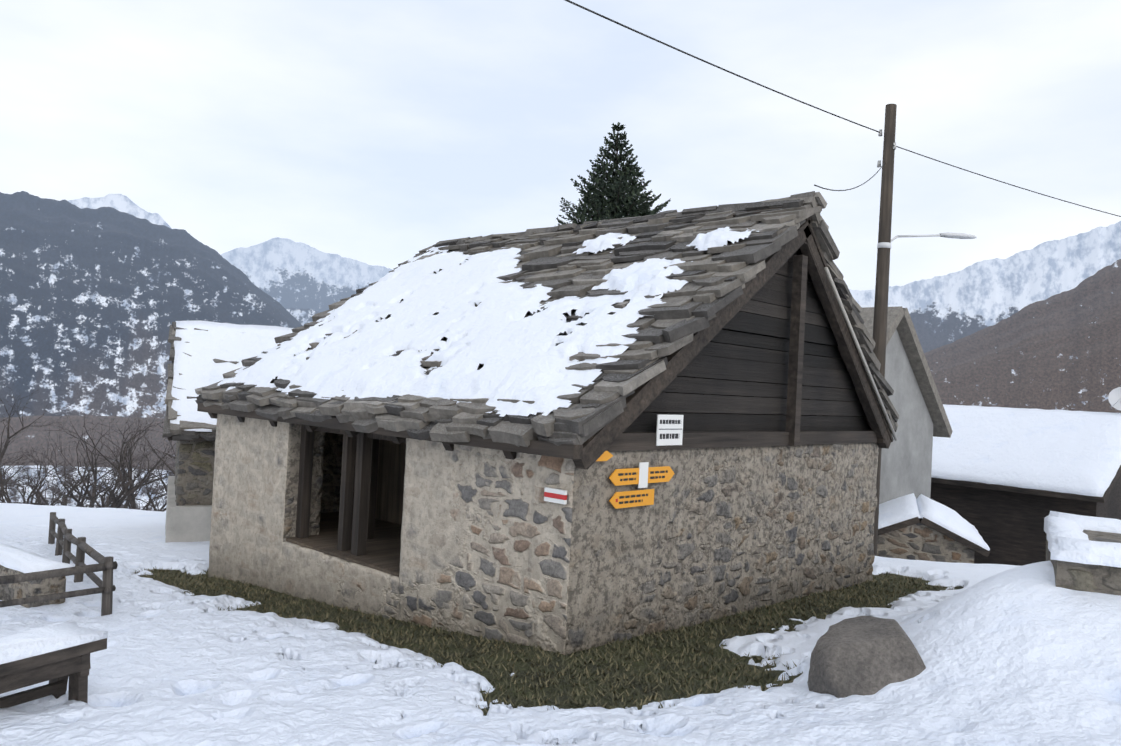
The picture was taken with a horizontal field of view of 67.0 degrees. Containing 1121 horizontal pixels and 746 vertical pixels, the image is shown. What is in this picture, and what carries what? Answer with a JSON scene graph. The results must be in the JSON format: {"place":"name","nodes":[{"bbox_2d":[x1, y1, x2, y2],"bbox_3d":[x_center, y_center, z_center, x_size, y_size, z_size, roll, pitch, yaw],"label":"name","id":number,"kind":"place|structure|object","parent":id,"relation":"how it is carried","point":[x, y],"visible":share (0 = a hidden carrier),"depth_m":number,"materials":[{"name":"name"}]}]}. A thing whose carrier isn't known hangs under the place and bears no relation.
{"place":"outdoors","nodes":[
{"label":"outdoors","id":0,"kind":"place"},
{"bbox_2d":[0,621,107,663],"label":"bench snow","id":1,"kind":"structure","parent":0,"point":[33,642],"depth_m":5.44,"materials":[{"name":"white snow"}]},
{"bbox_2d":[170,320,293,431],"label":"roof snow","id":2,"kind":"structure","parent":0,"point":[199,367],"depth_m":17.14,"materials":[{"name":"white snow"}]},
{"bbox_2d":[320,432,342,512],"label":"hut walls","id":3,"kind":"structure","parent":0,"point":[332,468],"depth_m":12.96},
{"bbox_2d":[290,512,401,571],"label":"interior floor","id":4,"kind":"structure","parent":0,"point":[383,547],"depth_m":10.74,"materials":[{"name":"brown wood"}]},
{"bbox_2d":[218,227,758,416],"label":"roof snow","id":5,"kind":"structure","parent":0,"point":[508,345],"depth_m":9.96,"materials":[{"name":"white snow"}]},
{"bbox_2d":[208,414,878,654],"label":"hut stone walls","id":6,"kind":"structure","parent":0,"point":[494,545],"depth_m":8.84,"materials":[{"name":"beige stone"}]},
{"bbox_2d":[286,538,399,576],"bbox_3d":[-2.441,2.156,10.062,2.460,0.035,0.440,2,-1,43],"label":"window sill","id":7,"kind":"structure","parent":6,"relation":"on","point":[352,559],"depth_m":9.83,"materials":[{"name":"brown wood"}]},
{"bbox_2d":[295,425,405,555],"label":"wooden posts","id":8,"kind":"object","parent":6,"relation":"in","point":[364,490],"visible":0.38,"depth_m":10.16,"materials":[{"name":"brown wood"}]},
{"bbox_2d":[197,403,885,458],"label":"hut wall plates","id":9,"kind":"object","parent":6,"relation":"on","point":[543,448],"visible":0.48,"depth_m":8.06,"materials":[{"name":"brown wood"}]},
{"bbox_2d":[208,205,893,469],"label":"roof beams","id":10,"kind":"structure","parent":9,"relation":"on","point":[638,401],"depth_m":9.10,"materials":[{"name":"brown wood"}]},
{"bbox_2d":[195,191,898,446],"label":"hut roof slabs","id":11,"kind":"structure","parent":10,"relation":"on","point":[717,278],"depth_m":9.67,"materials":[{"name":"grey stone"}]},
{"bbox_2d":[824,267,897,440],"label":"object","id":12,"kind":"object","parent":10,"relation":"attached to","point":[826,269],"visible":1,"depth_m":11.05,"materials":[{"name":"grey metal"}]},
{"bbox_2d":[213,226,887,469],"bbox_3d":[-0.127,-0.567,12.135,7.230,2.923,6.589,2,-1,43],"label":"gable timber frame","id":13,"kind":"object","parent":6,"relation":"on","point":[792,435],"visible":0.33,"depth_m":10.06,"materials":[{"name":"brown wood"}]},
{"bbox_2d":[624,248,869,431],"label":"hut gable boards","id":14,"kind":"object","parent":13,"relation":"attached to","point":[759,310],"visible":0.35,"depth_m":9.85,"materials":[{"name":"brown wood"}]},
{"bbox_2d":[544,487,566,503],"bbox_3d":[-0.044,1.085,7.484,0.250,0.120,0.030,2,-1,43],"label":"trail marker","id":15,"kind":"object","parent":6,"relation":"attached to","point":[555,491],"depth_m":7.46,"materials":[{"name":"paint"}]},
{"bbox_2d":[596,451,674,508],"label":"hiking signpost arrows","id":16,"kind":"object","parent":6,"relation":"attached to","point":[614,478],"visible":0.9,"depth_m":7.89,"materials":[{"name":"orange"}]},
{"bbox_2d":[618,420,681,503],"bbox_3d":[0.863,0.833,8.070,0.005,0.776,0.960,2,-1,43],"label":"sign text","id":17,"kind":"object","parent":16,"relation":"attached to","point":[675,436],"visible":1,"depth_m":8.12},
{"bbox_2d":[638,414,683,487],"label":"white signs","id":18,"kind":"object","parent":6,"relation":"attached to","point":[643,474],"visible":0.96,"depth_m":8.21,"materials":[{"name":"white metal"}]},
{"bbox_2d":[134,567,963,744],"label":"ground","id":19,"kind":"structure","parent":0,"point":[552,690],"depth_m":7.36,"materials":[{"name":"green plant"}]},
{"bbox_2d":[873,104,896,555],"bbox_3d":[6.013,-0.319,16.084,0.299,9.616,0.306,2,-1,43],"label":"utility pole","id":20,"kind":"object","parent":19,"relation":"on","point":[881,291],"visible":0.53,"depth_m":16.04,"materials":[{"name":"brown wood"}]},
{"bbox_2d":[565,0,1120,216],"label":"wires","id":21,"kind":"object","parent":20,"relation":"attached to","point":[598,14],"visible":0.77,"depth_m":12.96,"materials":[{"name":"grey"}]},
{"bbox_2d":[877,129,895,166],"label":"insulators","id":22,"kind":"object","parent":20,"relation":"attached to","point":[879,161],"visible":0.92,"depth_m":16.25,"materials":[{"name":"grey ceramic"}]},
{"bbox_2d":[877,232,976,248],"bbox_3d":[7.027,-2.523,16.218,1.955,0.392,0.249,3,-1,-6],"label":"street lamp","id":23,"kind":"object","parent":20,"relation":"attached to","point":[945,235],"visible":0.96,"depth_m":16.18,"materials":[{"name":"grey metal"}]},
{"bbox_2d":[879,424,932,503],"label":"grey house walls","id":24,"kind":"structure","parent":19,"relation":"on","point":[906,462],"depth_m":22.27,"materials":[{"name":"grey paint"}]},
{"bbox_2d":[859,306,951,437],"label":"roof","id":25,"kind":"structure","parent":24,"relation":"on","point":[899,319],"depth_m":22.01,"materials":[{"name":"grey stone"}]},
{"bbox_2d":[885,329,932,423],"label":"grey house gables","id":26,"kind":"object","parent":24,"relation":"on","point":[906,398],"visible":0.14,"depth_m":21.92,"materials":[{"name":"grey paint"}]},
{"bbox_2d":[877,540,974,563],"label":"shed walls","id":27,"kind":"structure","parent":19,"relation":"on","point":[892,549],"depth_m":16.98,"materials":[{"name":"beige stone"}]},
{"bbox_2d":[878,522,972,549],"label":"shed gables","id":28,"kind":"object","parent":27,"relation":"on","point":[920,533],"visible":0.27,"depth_m":17.00,"materials":[{"name":"beige stone"}]},
{"bbox_2d":[878,517,989,556],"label":"roof","id":29,"kind":"structure","parent":27,"relation":"on","point":[944,531],"depth_m":16.78,"materials":[{"name":"brown wood"}]},
{"bbox_2d":[930,482,1120,565],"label":"barn walls","id":30,"kind":"structure","parent":19,"relation":"on","point":[1009,526],"depth_m":25.50,"materials":[{"name":"brown wood"}]},
{"bbox_2d":[931,465,1120,502],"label":"roof","id":31,"kind":"structure","parent":30,"relation":"on","point":[1031,491],"depth_m":24.58,"materials":[{"name":"brown wood"}]},
{"bbox_2d":[1108,387,1120,410],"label":"satellite dish","id":32,"kind":"object","parent":30,"relation":"on","point":[1114,397],"visible":1,"depth_m":26.06,"materials":[{"name":"grey metal"}]},
{"bbox_2d":[1113,474,1120,487],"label":"barn gables","id":33,"kind":"object","parent":30,"relation":"on","point":[1117,484],"depth_m":24.91,"materials":[{"name":"brown wood"}]},
{"bbox_2d":[1046,530,1120,595],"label":"stone basin","id":34,"kind":"object","parent":19,"relation":"on","point":[1088,577],"visible":0.17,"depth_m":5.69,"materials":[{"name":"grey stone"}]},
{"bbox_2d":[1044,511,1120,567],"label":"snow","id":35,"kind":"structure","parent":34,"relation":"on","point":[1068,540],"depth_m":5.80,"materials":[{"name":"white snow"}]},
{"bbox_2d":[0,503,1120,745],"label":"snow field","id":36,"kind":"structure","parent":0,"point":[1016,655],"depth_m":5.52,"materials":[{"name":"white snow"}]},
{"bbox_2d":[0,456,27,495],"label":"bare shrub","id":37,"kind":"object","parent":36,"relation":"on","point":[15,479],"visible":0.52,"depth_m":90.12,"materials":[{"name":"brown plant"}]},
{"bbox_2d":[0,458,36,496],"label":"bare shrub","id":38,"kind":"object","parent":36,"relation":"on","point":[13,480],"visible":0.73,"depth_m":62.22,"materials":[{"name":"brown plant"}]},
{"bbox_2d":[5,466,32,502],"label":"bare shrub","id":39,"kind":"object","parent":36,"relation":"on","point":[23,496],"visible":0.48,"depth_m":103.85,"materials":[{"name":"brown plant"}]},
{"bbox_2d":[0,434,38,476],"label":"bare shrub","id":40,"kind":"object","parent":36,"relation":"on","point":[5,472],"visible":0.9,"depth_m":44.02,"materials":[{"name":"brown plant"}]},
{"bbox_2d":[0,446,39,502],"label":"bare shrub","id":41,"kind":"object","parent":36,"relation":"on","point":[7,499],"visible":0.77,"depth_m":80.76,"materials":[{"name":"brown plant"}]},
{"bbox_2d":[0,397,41,502],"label":"bare tree","id":42,"kind":"object","parent":36,"relation":"on","point":[2,489],"visible":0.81,"depth_m":43.91,"materials":[{"name":"brown plant"}]},
{"bbox_2d":[0,383,64,461],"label":"bare tree","id":43,"kind":"object","parent":36,"relation":"on","point":[5,446],"visible":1,"depth_m":29.99,"materials":[{"name":"brown plant"}]},
{"bbox_2d":[0,565,65,607],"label":"low stone wall","id":44,"kind":"structure","parent":36,"relation":"on","point":[18,590],"depth_m":8.94,"materials":[{"name":"grey stone"}]},
{"bbox_2d":[0,543,72,572],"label":"snow","id":45,"kind":"structure","parent":44,"relation":"on","point":[15,558],"depth_m":9.01,"materials":[{"name":"white snow"}]},
{"bbox_2d":[0,446,74,503],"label":"bare shrub","id":46,"kind":"object","parent":36,"relation":"on","point":[2,500],"visible":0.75,"depth_m":44.44,"materials":[{"name":"brown plant"}]},
{"bbox_2d":[0,456,91,505],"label":"bare shrub","id":47,"kind":"object","parent":36,"relation":"on","point":[73,484],"visible":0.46,"depth_m":56.94,"materials":[{"name":"brown plant"}]},
{"bbox_2d":[20,470,75,504],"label":"bare shrub","id":48,"kind":"object","parent":36,"relation":"on","point":[42,493],"visible":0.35,"depth_m":78.66,"materials":[{"name":"brown plant"}]},
{"bbox_2d":[12,443,84,502],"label":"bare shrub","id":49,"kind":"object","parent":36,"relation":"on","point":[40,485],"visible":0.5,"depth_m":98.76,"materials":[{"name":"brown plant"}]},
{"bbox_2d":[0,638,106,707],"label":"bench","id":50,"kind":"object","parent":36,"relation":"on","point":[57,668],"visible":0.73,"depth_m":5.47,"materials":[{"name":"brown wood"}]},
{"bbox_2d":[25,458,83,504],"bbox_3d":[-19.797,4.763,33.161,2.083,3.207,2.014,3,-1,-34],"label":"bare shrub","id":51,"kind":"object","parent":36,"relation":"on","point":[38,499],"visible":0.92,"depth_m":32.50,"materials":[{"name":"brown plant"}]},
{"bbox_2d":[1,460,109,503],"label":"bare shrub","id":52,"kind":"object","parent":36,"relation":"on","point":[13,484],"visible":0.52,"depth_m":75.03,"materials":[{"name":"brown plant"}]},
{"bbox_2d":[0,512,117,615],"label":"fence","id":53,"kind":"object","parent":36,"relation":"on","point":[65,539],"visible":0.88,"depth_m":8.65,"materials":[{"name":"brown wood"}]},
{"bbox_2d":[6,412,165,507],"bbox_3d":[-19.550,4.851,34.196,6.794,6.632,5.276,2,-1,43],"label":"bare shrub","id":54,"kind":"object","parent":36,"relation":"on","point":[94,494],"visible":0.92,"depth_m":34.04,"materials":[{"name":"brown plant"}]},
{"bbox_2d":[10,439,164,506],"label":"bush","id":55,"kind":"object","parent":36,"relation":"on","point":[82,501],"visible":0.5,"depth_m":50.91,"materials":[{"name":"brown plant"}]},
{"bbox_2d":[63,447,125,505],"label":"bare tree","id":56,"kind":"object","parent":36,"relation":"on","point":[64,503],"visible":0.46,"depth_m":86.71,"materials":[{"name":"brown plant"}]},
{"bbox_2d":[63,449,138,508],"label":"bush","id":57,"kind":"object","parent":36,"relation":"on","point":[97,497],"visible":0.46,"depth_m":51.57,"materials":[{"name":"brown plant"}]},
{"bbox_2d":[52,391,163,508],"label":"bare tree","id":58,"kind":"object","parent":36,"relation":"on","point":[132,502],"visible":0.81,"depth_m":49.96,"materials":[{"name":"brown plant"}]},
{"bbox_2d":[69,441,147,501],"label":"bush","id":59,"kind":"object","parent":36,"relation":"on","point":[104,476],"visible":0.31,"depth_m":72.18,"materials":[{"name":"brown plant"}]},
{"bbox_2d":[45,421,174,507],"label":"bush","id":60,"kind":"object","parent":36,"relation":"on","point":[102,497],"visible":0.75,"depth_m":45.71,"materials":[{"name":"brown plant"}]},
{"bbox_2d":[92,451,150,506],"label":"bush","id":61,"kind":"object","parent":36,"relation":"on","point":[120,480],"visible":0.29,"depth_m":79.02,"materials":[{"name":"brown plant"}]},
{"bbox_2d":[84,476,163,509],"bbox_3d":[-11.913,5.804,34.705,2.930,4.170,16.560,2,-1,28],"label":"shrub row","id":62,"kind":"object","parent":36,"relation":"on","point":[107,498],"depth_m":28.48,"materials":[{"name":"brown plant"}]},
{"bbox_2d":[77,455,174,508],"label":"bush","id":63,"kind":"object","parent":36,"relation":"on","point":[126,506],"visible":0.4,"depth_m":89.47,"materials":[{"name":"brown plant"}]},
{"bbox_2d":[86,412,175,507],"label":"bare tree","id":64,"kind":"object","parent":36,"relation":"on","point":[119,496],"visible":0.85,"depth_m":45.66,"materials":[{"name":"brown plant"}]},
{"bbox_2d":[97,455,166,509],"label":"bush","id":65,"kind":"object","parent":36,"relation":"on","point":[129,506],"visible":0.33,"depth_m":61.83,"materials":[{"name":"brown plant"}]},
{"bbox_2d":[115,468,167,510],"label":"bush","id":66,"kind":"object","parent":36,"relation":"on","point":[154,506],"visible":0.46,"depth_m":40.31,"materials":[{"name":"brown plant"}]},
{"bbox_2d":[122,417,176,474],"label":"bare tree","id":67,"kind":"object","parent":36,"relation":"on","point":[155,452],"visible":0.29,"depth_m":54.65,"materials":[{"name":"brown plant"}]},
{"bbox_2d":[132,443,175,492],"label":"bare tree","id":68,"kind":"object","parent":36,"relation":"on","point":[162,481],"visible":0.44,"depth_m":82.05,"materials":[{"name":"brown plant"}]},
{"bbox_2d":[140,469,167,510],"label":"bush","id":69,"kind":"object","parent":36,"relation":"on","point":[153,494],"visible":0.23,"depth_m":95.56,"materials":[{"name":"brown plant"}]},
{"bbox_2d":[142,451,166,511],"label":"bush","id":70,"kind":"object","parent":36,"relation":"on","point":[161,508],"visible":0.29,"depth_m":68.28,"materials":[{"name":"brown plant"}]},
{"bbox_2d":[140,467,173,496],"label":"bush","id":71,"kind":"object","parent":36,"relation":"on","point":[156,482],"visible":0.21,"depth_m":70.80,"materials":[{"name":"brown plant"}]},
{"bbox_2d":[165,476,211,542],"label":"plastered wall","id":72,"kind":"structure","parent":36,"relation":"on","point":[187,523],"depth_m":15.65,"materials":[{"name":"grey paint"}]},
{"bbox_2d":[174,441,214,505],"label":"hut walls","id":73,"kind":"structure","parent":72,"relation":"on","point":[194,468],"depth_m":15.82,"materials":[{"name":"grey stone"}]},
{"bbox_2d":[168,361,214,440],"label":"hut roof deck","id":74,"kind":"structure","parent":73,"relation":"on","point":[194,439],"depth_m":15.50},
{"bbox_2d":[162,322,237,440],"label":"hut roof slabs","id":75,"kind":"structure","parent":74,"relation":"on","point":[176,431],"depth_m":15.53,"materials":[{"name":"grey stone"}]},
{"bbox_2d":[807,616,925,697],"bbox_3d":[2.097,2.067,5.698,0.866,0.778,1.193,3,-1,13],"label":"boulder","id":76,"kind":"object","parent":36,"relation":"on","point":[865,655],"visible":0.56,"depth_m":5.38,"materials":[{"name":"grey stone"}]},
{"bbox_2d":[0,191,1120,511],"bbox_3d":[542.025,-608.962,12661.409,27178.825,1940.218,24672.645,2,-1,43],"label":"terrain","id":77,"kind":"structure","parent":0,"point":[100,295],"depth_m":1457.73,"materials":[{"name":"white snow"}]},
{"bbox_2d":[0,0,1120,290],"label":"sky","id":78,"kind":"structure","parent":0,"point":[370,132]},
{"bbox_2d":[352,412,809,524],"bbox_3d":[-0.218,1.450,12.111,5.930,2.200,5.460,2,-1,43],"label":"hut interior","id":79,"kind":"object","parent":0,"point":[390,481],"depth_m":12.37,"materials":[{"name":"brown wood"}]},
{"bbox_2d":[554,122,670,226],"bbox_3d":[1.619,0.012,21.646,11.371,12.958,11.549,2,-1,43],"label":"spruce","id":80,"kind":"object","parent":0,"point":[606,209],"depth_m":21.52,"materials":[{"name":"green plant"}]},
{"bbox_2d":[860,304,905,307],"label":"snow","id":81,"kind":"structure","parent":0,"point":[889,305],"depth_m":21.48,"materials":[{"name":"white snow"}]},
{"bbox_2d":[878,493,989,550],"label":"roof snow","id":82,"kind":"structure","parent":0,"point":[900,509],"depth_m":17.29,"materials":[{"name":"white snow"}]},
{"bbox_2d":[931,404,1120,496],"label":"roof snow","id":83,"kind":"structure","parent":0,"point":[1072,452],"depth_m":26.03,"materials":[{"name":"white snow"}]}
]}

